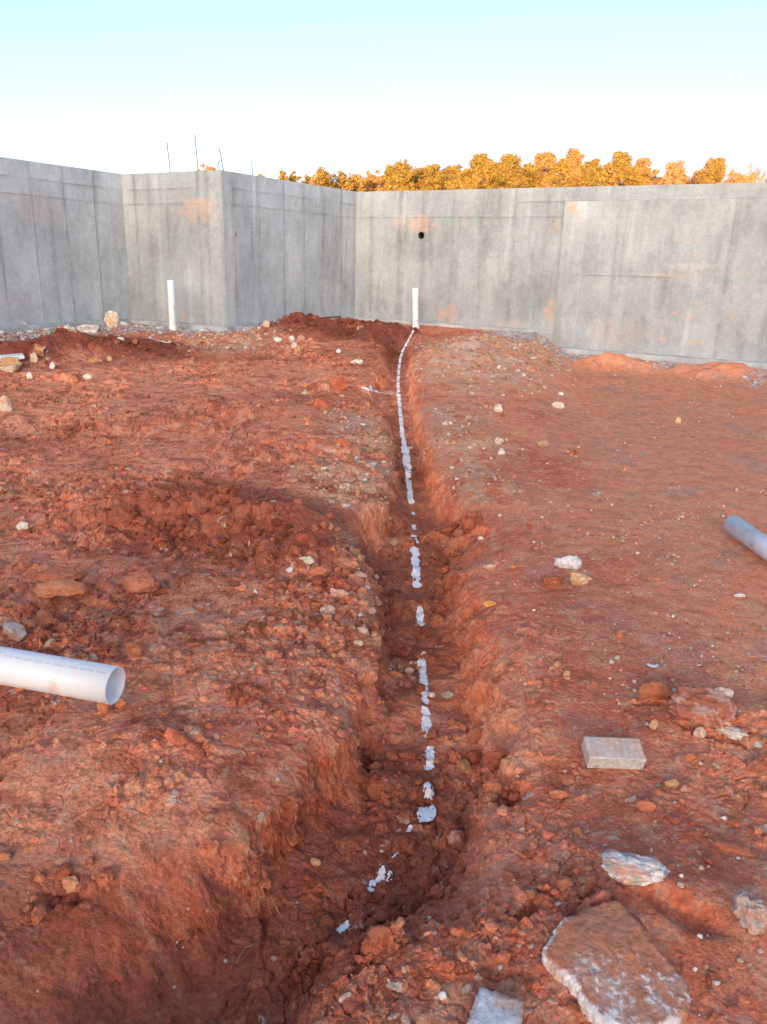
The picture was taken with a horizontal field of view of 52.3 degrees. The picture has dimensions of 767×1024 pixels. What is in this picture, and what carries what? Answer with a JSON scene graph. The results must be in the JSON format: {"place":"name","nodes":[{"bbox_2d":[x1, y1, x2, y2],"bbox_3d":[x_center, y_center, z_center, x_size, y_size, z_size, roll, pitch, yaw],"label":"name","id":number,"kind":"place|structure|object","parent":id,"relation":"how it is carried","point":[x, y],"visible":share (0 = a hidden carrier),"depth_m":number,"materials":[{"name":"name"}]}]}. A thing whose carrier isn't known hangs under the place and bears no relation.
{"place":"outdoors","nodes":[
{"label":"outdoors","id":0,"kind":"place"},
{"bbox_2d":[0,261,766,1023],"bbox_3d":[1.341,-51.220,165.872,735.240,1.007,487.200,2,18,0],"label":"ground","id":1,"kind":"structure","parent":0,"point":[126,949],"depth_m":3.06,"materials":[{"name":"red soil"}]},
{"bbox_2d":[0,395,11,411],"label":"rock","id":2,"kind":"object","parent":1,"relation":"on","point":[5,403],"visible":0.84,"depth_m":7.17,"materials":[{"name":"stone"}]},
{"bbox_2d":[0,364,18,372],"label":"rock","id":3,"kind":"object","parent":1,"relation":"on","point":[12,368],"visible":0.98,"depth_m":9.07,"materials":[{"name":"stone"}]},
{"bbox_2d":[0,357,22,368],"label":"rock","id":4,"kind":"object","parent":1,"relation":"on","point":[8,360],"visible":0.69,"depth_m":9.26,"materials":[{"name":"stone"}]},
{"bbox_2d":[0,353,24,360],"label":"white board","id":5,"kind":"object","parent":1,"relation":"on","point":[20,355],"visible":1,"depth_m":9.47,"materials":[{"name":"paint"}]},
{"bbox_2d":[3,621,27,641],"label":"rock","id":6,"kind":"object","parent":1,"relation":"on","point":[14,631],"visible":1,"depth_m":3.14,"materials":[{"name":"stone"}]},
{"bbox_2d":[16,522,28,529],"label":"rock","id":7,"kind":"object","parent":1,"relation":"on","point":[21,525],"visible":1,"depth_m":4.38,"materials":[{"name":"stone"}]},
{"bbox_2d":[30,352,37,361],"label":"rock","id":8,"kind":"object","parent":1,"relation":"on","point":[33,357],"visible":1,"depth_m":9.53,"materials":[{"name":"stone"}]},
{"bbox_2d":[33,344,43,355],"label":"rock","id":9,"kind":"object","parent":1,"relation":"on","point":[38,349],"visible":0.94,"depth_m":9.66,"materials":[{"name":"stone"}]},
{"bbox_2d":[34,873,44,881],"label":"clay clod","id":10,"kind":"object","parent":1,"relation":"on","point":[39,877],"visible":1,"depth_m":2.00,"materials":[{"name":"soil"}]},
{"bbox_2d":[35,609,52,628],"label":"clay clod","id":11,"kind":"object","parent":1,"relation":"on","point":[44,618],"visible":0.98,"depth_m":3.27,"materials":[{"name":"soil"}]},
{"bbox_2d":[32,578,86,597],"bbox_3d":[-1.483,0.349,3.588,0.240,0.069,0.130,-5,19,-18],"label":"clay clod","id":12,"kind":"object","parent":1,"relation":"on","point":[64,587],"visible":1,"depth_m":3.55,"materials":[{"name":"soil"}]},
{"bbox_2d":[34,566,84,581],"bbox_3d":[-1.558,0.304,3.763,0.218,0.063,0.151,2,18,0],"label":"clay clod","id":13,"kind":"object","parent":1,"relation":"on","point":[57,572],"visible":0.91,"depth_m":3.74,"materials":[{"name":"soil"}]},
{"bbox_2d":[0,646,125,704],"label":"pvc pipe","id":14,"kind":"object","parent":1,"relation":"on","point":[68,677],"visible":1,"depth_m":2.36,"materials":[{"name":"white plastic"}]},
{"bbox_2d":[62,875,78,893],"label":"clay clod","id":15,"kind":"object","parent":1,"relation":"on","point":[70,883],"visible":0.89,"depth_m":2.00,"materials":[{"name":"soil"}]},
{"bbox_2d":[77,324,98,332],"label":"rock","id":16,"kind":"object","parent":1,"relation":"on","point":[86,328],"visible":0.82,"depth_m":12.21,"materials":[{"name":"stone"}]},
{"bbox_2d":[88,354,102,361],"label":"rock","id":17,"kind":"object","parent":1,"relation":"on","point":[95,358],"visible":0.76,"depth_m":9.74,"materials":[{"name":"stone"}]},
{"bbox_2d":[97,702,108,713],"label":"clay clod","id":18,"kind":"object","parent":1,"relation":"on","point":[103,708],"visible":0.71,"depth_m":2.63,"materials":[{"name":"soil"}]},
{"bbox_2d":[104,311,118,327],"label":"rock","id":19,"kind":"object","parent":1,"relation":"on","point":[111,318],"visible":1,"depth_m":12.47,"materials":[{"name":"stone"}]},
{"bbox_2d":[114,698,127,708],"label":"clay clod","id":20,"kind":"object","parent":1,"relation":"on","point":[120,703],"visible":0.88,"depth_m":2.66,"materials":[{"name":"soil"}]},
{"bbox_2d":[126,642,141,656],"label":"clay clod","id":21,"kind":"object","parent":1,"relation":"on","point":[133,649],"visible":1,"depth_m":3.00,"materials":[{"name":"soil"}]},
{"bbox_2d":[120,571,159,593],"bbox_3d":[-1.135,0.331,3.650,0.154,0.094,0.156,-11,21,-34],"label":"clay clod","id":22,"kind":"object","parent":1,"relation":"on","point":[137,582],"visible":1,"depth_m":3.61,"materials":[{"name":"soil"}]},
{"bbox_2d":[167,280,176,330],"bbox_3d":[-3.493,-3.333,12.906,0.133,0.948,0.132,2,18,0],"label":"riser pipe","id":23,"kind":"object","parent":1,"relation":"on","point":[171,304],"visible":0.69,"depth_m":12.84,"materials":[{"name":"white plastic"}]},
{"bbox_2d":[0,320,373,334],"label":"mortar rubble","id":24,"kind":"object","parent":1,"relation":"on","point":[2,332],"visible":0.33,"depth_m":13.00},
{"bbox_2d":[198,161,215,169],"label":"pine tree","id":25,"kind":"object","parent":1,"relation":"on","point":[201,165],"visible":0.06,"depth_m":114.88,"materials":[{"name":"orange plant"}]},
{"bbox_2d":[207,839,219,858],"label":"clay clod","id":26,"kind":"object","parent":1,"relation":"on","point":[213,846],"visible":1,"depth_m":2.15,"materials":[{"name":"soil"}]},
{"bbox_2d":[278,170,289,180],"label":"pine tree","id":27,"kind":"object","parent":1,"relation":"on","point":[282,175],"visible":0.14,"depth_m":108.62,"materials":[{"name":"orange plant"}]},
{"bbox_2d":[288,170,302,181],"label":"pine tree","id":28,"kind":"object","parent":1,"relation":"on","point":[293,177],"visible":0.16,"depth_m":111.77,"materials":[{"name":"orange plant"}]},
{"bbox_2d":[299,556,314,564],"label":"rock","id":29,"kind":"object","parent":1,"relation":"on","point":[308,560],"visible":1,"depth_m":4.06,"materials":[{"name":"stone"}]},
{"bbox_2d":[299,174,314,183],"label":"pine tree","id":30,"kind":"object","parent":1,"relation":"on","point":[306,179],"visible":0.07,"depth_m":118.06,"materials":[{"name":"orange plant"}]},
{"bbox_2d":[310,857,321,866],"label":"pebble","id":31,"kind":"object","parent":1,"relation":"on","point":[316,862],"visible":1,"depth_m":2.33,"materials":[{"name":"stone"}]},
{"bbox_2d":[307,566,329,576],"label":"clay clod","id":32,"kind":"object","parent":1,"relation":"on","point":[317,571],"visible":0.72,"depth_m":3.94,"materials":[{"name":"soil"}]},
{"bbox_2d":[310,163,336,187],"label":"pine tree","id":33,"kind":"object","parent":1,"relation":"on","point":[322,177],"visible":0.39,"depth_m":102.59,"materials":[{"name":"orange plant"}]},
{"bbox_2d":[313,398,333,408],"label":"clay clod","id":34,"kind":"object","parent":1,"relation":"on","point":[324,403],"visible":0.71,"depth_m":7.71,"materials":[{"name":"soil"}]},
{"bbox_2d":[320,605,334,614],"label":"rock","id":35,"kind":"object","parent":1,"relation":"on","point":[329,609],"visible":0.88,"depth_m":3.53,"materials":[{"name":"stone"}]},
{"bbox_2d":[329,377,348,390],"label":"clay clod","id":36,"kind":"object","parent":1,"relation":"on","point":[339,383],"visible":1,"depth_m":8.75,"materials":[{"name":"soil"}]},
{"bbox_2d":[330,588,349,597],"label":"rock","id":37,"kind":"object","parent":1,"relation":"on","point":[340,593],"visible":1,"depth_m":3.70,"materials":[{"name":"stone"}]},
{"bbox_2d":[330,169,353,190],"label":"pine tree","id":38,"kind":"object","parent":1,"relation":"on","point":[344,182],"visible":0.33,"depth_m":106.81,"materials":[{"name":"orange plant"}]},
{"bbox_2d":[336,438,350,446],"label":"clay clod","id":39,"kind":"object","parent":1,"relation":"on","point":[343,442],"visible":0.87,"depth_m":6.42,"materials":[{"name":"soil"}]},
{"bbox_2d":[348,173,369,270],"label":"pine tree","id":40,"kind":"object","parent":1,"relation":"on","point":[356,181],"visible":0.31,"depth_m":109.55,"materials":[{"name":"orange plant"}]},
{"bbox_2d":[160,320,569,687],"bbox_3d":[-0.297,-1.360,8.779,6.134,0.828,11.626,2,18,0],"label":"rubble","id":41,"kind":"object","parent":1,"relation":"on","point":[361,558],"visible":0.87,"depth_m":6.87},
{"bbox_2d":[363,169,383,191],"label":"pine tree","id":42,"kind":"object","parent":1,"relation":"on","point":[374,182],"visible":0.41,"depth_m":114.15,"materials":[{"name":"orange plant"}]},
{"bbox_2d":[367,925,389,940],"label":"rock","id":43,"kind":"object","parent":1,"relation":"on","point":[377,932],"visible":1,"depth_m":1.79,"materials":[{"name":"stone"}]},
{"bbox_2d":[0,157,766,368],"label":"foundation wall","id":44,"kind":"structure","parent":1,"relation":"on","point":[675,273],"depth_m":13.41,"materials":[{"name":"concrete"}]},
{"bbox_2d":[0,328,766,1023],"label":"pebble scatter","id":45,"kind":"object","parent":1,"relation":"on","point":[714,982],"visible":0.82,"depth_m":3.19,"materials":[{"name":"stone"}]},
{"bbox_2d":[379,175,391,190],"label":"pine tree","id":46,"kind":"object","parent":1,"relation":"on","point":[384,187],"visible":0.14,"depth_m":116.07,"materials":[{"name":"orange plant"}]},
{"bbox_2d":[336,330,435,933],"bbox_3d":[0.217,-0.877,7.406,0.296,0.774,11.311,2,18,1],"label":"marking line","id":47,"kind":"object","parent":1,"relation":"on","point":[425,726],"visible":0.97,"depth_m":3.67,"materials":[{"name":"white paint"}]},
{"bbox_2d":[22,313,766,938],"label":"clod heap","id":48,"kind":"object","parent":1,"relation":"on","point":[106,877],"visible":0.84,"depth_m":2.83,"materials":[{"name":"red soil"}]},
{"bbox_2d":[482,780,502,795],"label":"clay clod","id":49,"kind":"object","parent":48,"relation":"on","point":[494,786],"visible":0.94,"depth_m":2.45,"materials":[{"name":"soil"}]},
{"bbox_2d":[380,157,422,190],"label":"pine tree","id":50,"kind":"object","parent":1,"relation":"on","point":[399,175],"visible":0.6,"depth_m":99.02,"materials":[{"name":"orange plant"}]},
{"bbox_2d":[412,288,418,327],"bbox_3d":[0.610,-3.782,14.800,0.159,0.882,0.132,2,18,0],"label":"riser pipe","id":51,"kind":"object","parent":1,"relation":"on","point":[415,309],"visible":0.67,"depth_m":14.74,"materials":[{"name":"white plastic"}]},
{"bbox_2d":[417,805,435,821],"bbox_3d":[0.142,0.995,2.578,0.073,0.009,0.073,-3,18,-14],"label":"plastic scrap","id":52,"kind":"object","parent":1,"relation":"on","point":[426,814],"visible":1,"depth_m":2.58,"materials":[{"name":"white plastic"}]},
{"bbox_2d":[414,160,449,190],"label":"pine tree","id":53,"kind":"object","parent":1,"relation":"on","point":[433,176],"visible":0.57,"depth_m":101.57,"materials":[{"name":"orange plant"}]},
{"bbox_2d":[441,691,453,698],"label":"rock","id":54,"kind":"object","parent":1,"relation":"on","point":[448,695],"visible":1,"depth_m":3.31,"materials":[{"name":"stone"}]},
{"bbox_2d":[439,522,459,536],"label":"clay clod","id":55,"kind":"object","parent":1,"relation":"on","point":[449,529],"visible":0.69,"depth_m":5.08,"materials":[{"name":"soil"}]},
{"bbox_2d":[442,162,462,189],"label":"pine tree","id":56,"kind":"object","parent":1,"relation":"on","point":[452,171],"visible":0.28,"depth_m":103.61,"materials":[{"name":"orange plant"}]},
{"bbox_2d":[446,830,463,845],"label":"clay clod","id":57,"kind":"object","parent":1,"relation":"on","point":[455,837],"visible":1,"depth_m":2.42,"materials":[{"name":"soil"}]},
{"bbox_2d":[445,167,482,189],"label":"pine tree","id":58,"kind":"object","parent":1,"relation":"on","point":[472,182],"visible":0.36,"depth_m":95.43,"materials":[{"name":"orange plant"}]},
{"bbox_2d":[461,510,482,533],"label":"clay clod","id":59,"kind":"object","parent":1,"relation":"on","point":[470,520],"visible":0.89,"depth_m":4.90,"materials":[{"name":"soil"}]},
{"bbox_2d":[464,750,481,764],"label":"clay clod","id":60,"kind":"object","parent":1,"relation":"on","point":[472,757],"visible":0.91,"depth_m":2.85,"materials":[{"name":"soil"}]},
{"bbox_2d":[467,726,482,743],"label":"clay clod","id":61,"kind":"object","parent":1,"relation":"on","point":[474,734],"visible":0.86,"depth_m":2.94,"materials":[{"name":"soil"}]},
{"bbox_2d":[456,150,508,188],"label":"pine tree","id":62,"kind":"object","parent":1,"relation":"on","point":[480,164],"visible":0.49,"depth_m":97.64,"materials":[{"name":"orange plant"}]},
{"bbox_2d":[471,677,496,710],"bbox_3d":[0.398,0.722,3.088,0.114,0.159,0.049,2,18,0],"label":"clay clod","id":63,"kind":"object","parent":1,"relation":"on","point":[481,687],"visible":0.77,"depth_m":3.06,"materials":[{"name":"soil"}]},
{"bbox_2d":[483,600,495,607],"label":"clay clod","id":64,"kind":"object","parent":1,"relation":"on","point":[487,603],"visible":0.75,"depth_m":3.69,"materials":[{"name":"soil"}]},
{"bbox_2d":[467,986,523,1023],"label":"concrete block","id":65,"kind":"object","parent":1,"relation":"on","point":[491,1007],"depth_m":1.60,"materials":[{"name":"concrete"}]},
{"bbox_2d":[483,751,509,773],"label":"clay clod","id":66,"kind":"object","parent":1,"relation":"on","point":[492,760],"visible":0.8,"depth_m":2.58,"materials":[{"name":"soil"}]},
{"bbox_2d":[493,404,502,411],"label":"rock","id":67,"kind":"object","parent":1,"relation":"on","point":[498,408],"visible":0.99,"depth_m":7.92,"materials":[{"name":"stone"}]},
{"bbox_2d":[489,148,536,188],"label":"pine tree","id":68,"kind":"object","parent":1,"relation":"on","point":[511,167],"visible":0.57,"depth_m":99.18,"materials":[{"name":"orange plant"}]},
{"bbox_2d":[520,159,543,187],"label":"pine tree","id":69,"kind":"object","parent":1,"relation":"on","point":[537,176],"visible":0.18,"depth_m":102.69,"materials":[{"name":"orange plant"}]},
{"bbox_2d":[531,149,558,187],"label":"pine tree","id":70,"kind":"object","parent":1,"relation":"on","point":[547,160],"visible":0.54,"depth_m":105.78,"materials":[{"name":"orange plant"}]},
{"bbox_2d":[543,575,563,586],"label":"clay clod","id":71,"kind":"object","parent":1,"relation":"on","point":[554,581],"visible":1,"depth_m":3.88,"materials":[{"name":"soil"}]},
{"bbox_2d":[551,402,564,408],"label":"pebble","id":72,"kind":"object","parent":1,"relation":"on","point":[559,405],"visible":0.95,"depth_m":8.42,"materials":[{"name":"stone"}]},
{"bbox_2d":[549,789,569,799],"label":"clay clod","id":73,"kind":"object","parent":1,"relation":"on","point":[559,794],"visible":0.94,"depth_m":2.33,"materials":[{"name":"soil"}]},
{"bbox_2d":[544,156,577,186],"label":"pine tree","id":74,"kind":"object","parent":1,"relation":"on","point":[562,167],"visible":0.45,"depth_m":96.31,"materials":[{"name":"orange plant"}]},
{"bbox_2d":[554,555,581,569],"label":"rock","id":75,"kind":"object","parent":1,"relation":"on","point":[570,562],"visible":1,"depth_m":4.08,"materials":[{"name":"stone"}]},
{"bbox_2d":[553,144,586,186],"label":"pine tree","id":76,"kind":"object","parent":1,"relation":"on","point":[574,157],"visible":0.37,"depth_m":107.33,"materials":[{"name":"orange plant"}]},
{"bbox_2d":[570,572,592,584],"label":"rock","id":77,"kind":"object","parent":1,"relation":"on","point":[577,578],"visible":1,"depth_m":3.90,"materials":[{"name":"stone"}]},
{"bbox_2d":[578,154,602,186],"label":"pine tree","id":78,"kind":"object","parent":1,"relation":"on","point":[591,168],"visible":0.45,"depth_m":96.71,"materials":[{"name":"orange plant"}]},
{"bbox_2d":[595,159,625,185],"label":"pine tree","id":79,"kind":"object","parent":1,"relation":"on","point":[609,175],"visible":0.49,"depth_m":95.20,"materials":[{"name":"orange plant"}]},
{"bbox_2d":[581,736,645,769],"bbox_3d":[0.729,0.764,2.480,0.181,0.050,0.089,3,32,-1],"label":"paving brick","id":80,"kind":"object","parent":1,"relation":"on","point":[613,752],"visible":1,"depth_m":2.45,"materials":[{"name":"stone"}]},
{"bbox_2d":[541,900,690,1023],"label":"rock slab","id":81,"kind":"object","parent":1,"relation":"on","point":[606,962],"visible":0.98,"depth_m":1.69,"materials":[{"name":"stone"}]},
{"bbox_2d":[599,147,648,185],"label":"pine tree","id":82,"kind":"object","parent":1,"relation":"on","point":[629,172],"visible":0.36,"depth_m":99.91,"materials":[{"name":"orange plant"}]},
{"bbox_2d":[601,849,669,885],"bbox_3d":[0.634,0.896,1.964,0.171,0.062,0.084,4,18,9],"label":"rock","id":83,"kind":"object","parent":1,"relation":"on","point":[625,868],"visible":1,"depth_m":1.94,"materials":[{"name":"stone"}]},
{"bbox_2d":[629,156,659,184],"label":"pine tree","id":84,"kind":"object","parent":1,"relation":"on","point":[646,170],"visible":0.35,"depth_m":105.13,"materials":[{"name":"orange plant"}]},
{"bbox_2d":[634,799,655,811],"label":"clay clod","id":85,"kind":"object","parent":1,"relation":"on","point":[645,805],"visible":1,"depth_m":2.26,"materials":[{"name":"soil"}]},
{"bbox_2d":[648,720,658,729],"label":"rock","id":86,"kind":"object","parent":1,"relation":"on","point":[653,725],"visible":1,"depth_m":2.63,"materials":[{"name":"stone"}]},
{"bbox_2d":[648,171,660,184],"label":"pine tree","id":87,"kind":"object","parent":1,"relation":"on","point":[654,179],"visible":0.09,"depth_m":109.26,"materials":[{"name":"orange plant"}]},
{"bbox_2d":[639,681,672,698],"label":"clay clod","id":88,"kind":"object","parent":1,"relation":"on","point":[655,689],"visible":0.99,"depth_m":2.82,"materials":[{"name":"soil"}]},
{"bbox_2d":[664,779,678,787],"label":"pebble","id":89,"kind":"object","parent":1,"relation":"on","point":[672,783],"visible":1,"depth_m":2.37,"materials":[{"name":"stone"}]},
{"bbox_2d":[655,156,689,184],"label":"pine tree","id":90,"kind":"object","parent":1,"relation":"on","point":[675,174],"visible":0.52,"depth_m":103.16,"materials":[{"name":"orange plant"}]},
{"bbox_2d":[683,753,695,761],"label":"clay clod","id":91,"kind":"object","parent":1,"relation":"on","point":[690,757],"visible":1,"depth_m":2.50,"materials":[{"name":"soil"}]},
{"bbox_2d":[686,168,699,183],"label":"pine tree","id":92,"kind":"object","parent":1,"relation":"on","point":[694,179],"visible":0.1,"depth_m":108.35,"materials":[{"name":"orange plant"}]},
{"bbox_2d":[693,727,705,737],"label":"rock","id":93,"kind":"object","parent":1,"relation":"on","point":[700,731],"visible":1,"depth_m":2.60,"materials":[{"name":"stone"}]},
{"bbox_2d":[666,685,737,728],"bbox_3d":[1.081,0.670,2.643,0.230,0.121,0.150,1,18,-3],"label":"rock","id":94,"kind":"object","parent":1,"relation":"on","point":[707,707],"visible":1,"depth_m":2.62,"materials":[{"name":"stone"}]},
{"bbox_2d":[694,154,730,183],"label":"pine tree","id":95,"kind":"object","parent":1,"relation":"on","point":[714,170],"visible":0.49,"depth_m":97.42,"materials":[{"name":"orange plant"}]},
{"bbox_2d":[714,687,733,697],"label":"rock","id":96,"kind":"object","parent":1,"relation":"on","point":[729,693],"visible":0.73,"depth_m":2.84,"materials":[{"name":"stone"}]},
{"bbox_2d":[714,726,748,739],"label":"rock","id":97,"kind":"object","parent":1,"relation":"on","point":[734,733],"visible":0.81,"depth_m":2.60,"materials":[{"name":"stone"}]},
{"bbox_2d":[713,840,753,856],"bbox_3d":[0.944,0.913,2.116,0.105,0.033,0.036,8,19,19],"label":"clay clod","id":98,"kind":"object","parent":1,"relation":"on","point":[737,849],"visible":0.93,"depth_m":2.11,"materials":[{"name":"soil"}]},
{"bbox_2d":[727,171,750,182],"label":"pine tree","id":99,"kind":"object","parent":1,"relation":"on","point":[739,178],"visible":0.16,"depth_m":99.79,"materials":[{"name":"orange plant"}]},
{"bbox_2d":[723,515,766,560],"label":"pvc pipe","id":100,"kind":"object","parent":1,"relation":"on","point":[748,535],"visible":1,"depth_m":4.41,"materials":[{"name":"white plastic"}]},
{"bbox_2d":[731,888,766,934],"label":"rock","id":101,"kind":"object","parent":1,"relation":"on","point":[749,909],"visible":1,"depth_m":1.80,"materials":[{"name":"stone"}]},
{"bbox_2d":[738,158,766,182],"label":"bare tree","id":102,"kind":"object","parent":1,"relation":"on","point":[756,170],"visible":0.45,"depth_m":125.53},
{"bbox_2d":[745,171,759,182],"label":"pine tree","id":103,"kind":"object","parent":1,"relation":"on","point":[752,178],"visible":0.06,"depth_m":118.21,"materials":[{"name":"orange plant"}]},
{"bbox_2d":[745,753,766,771],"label":"rock","id":104,"kind":"object","parent":1,"relation":"on","point":[758,763],"visible":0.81,"depth_m":2.46,"materials":[{"name":"stone"}]},
{"bbox_2d":[0,311,766,386],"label":"gravel","id":105,"kind":"structure","parent":0,"point":[498,333],"depth_m":12.64,"materials":[{"name":"grey gravel"}]},
{"bbox_2d":[0,0,766,250],"label":"sky","id":106,"kind":"structure","parent":0,"point":[361,86],"materials":[{"name":"blue"}]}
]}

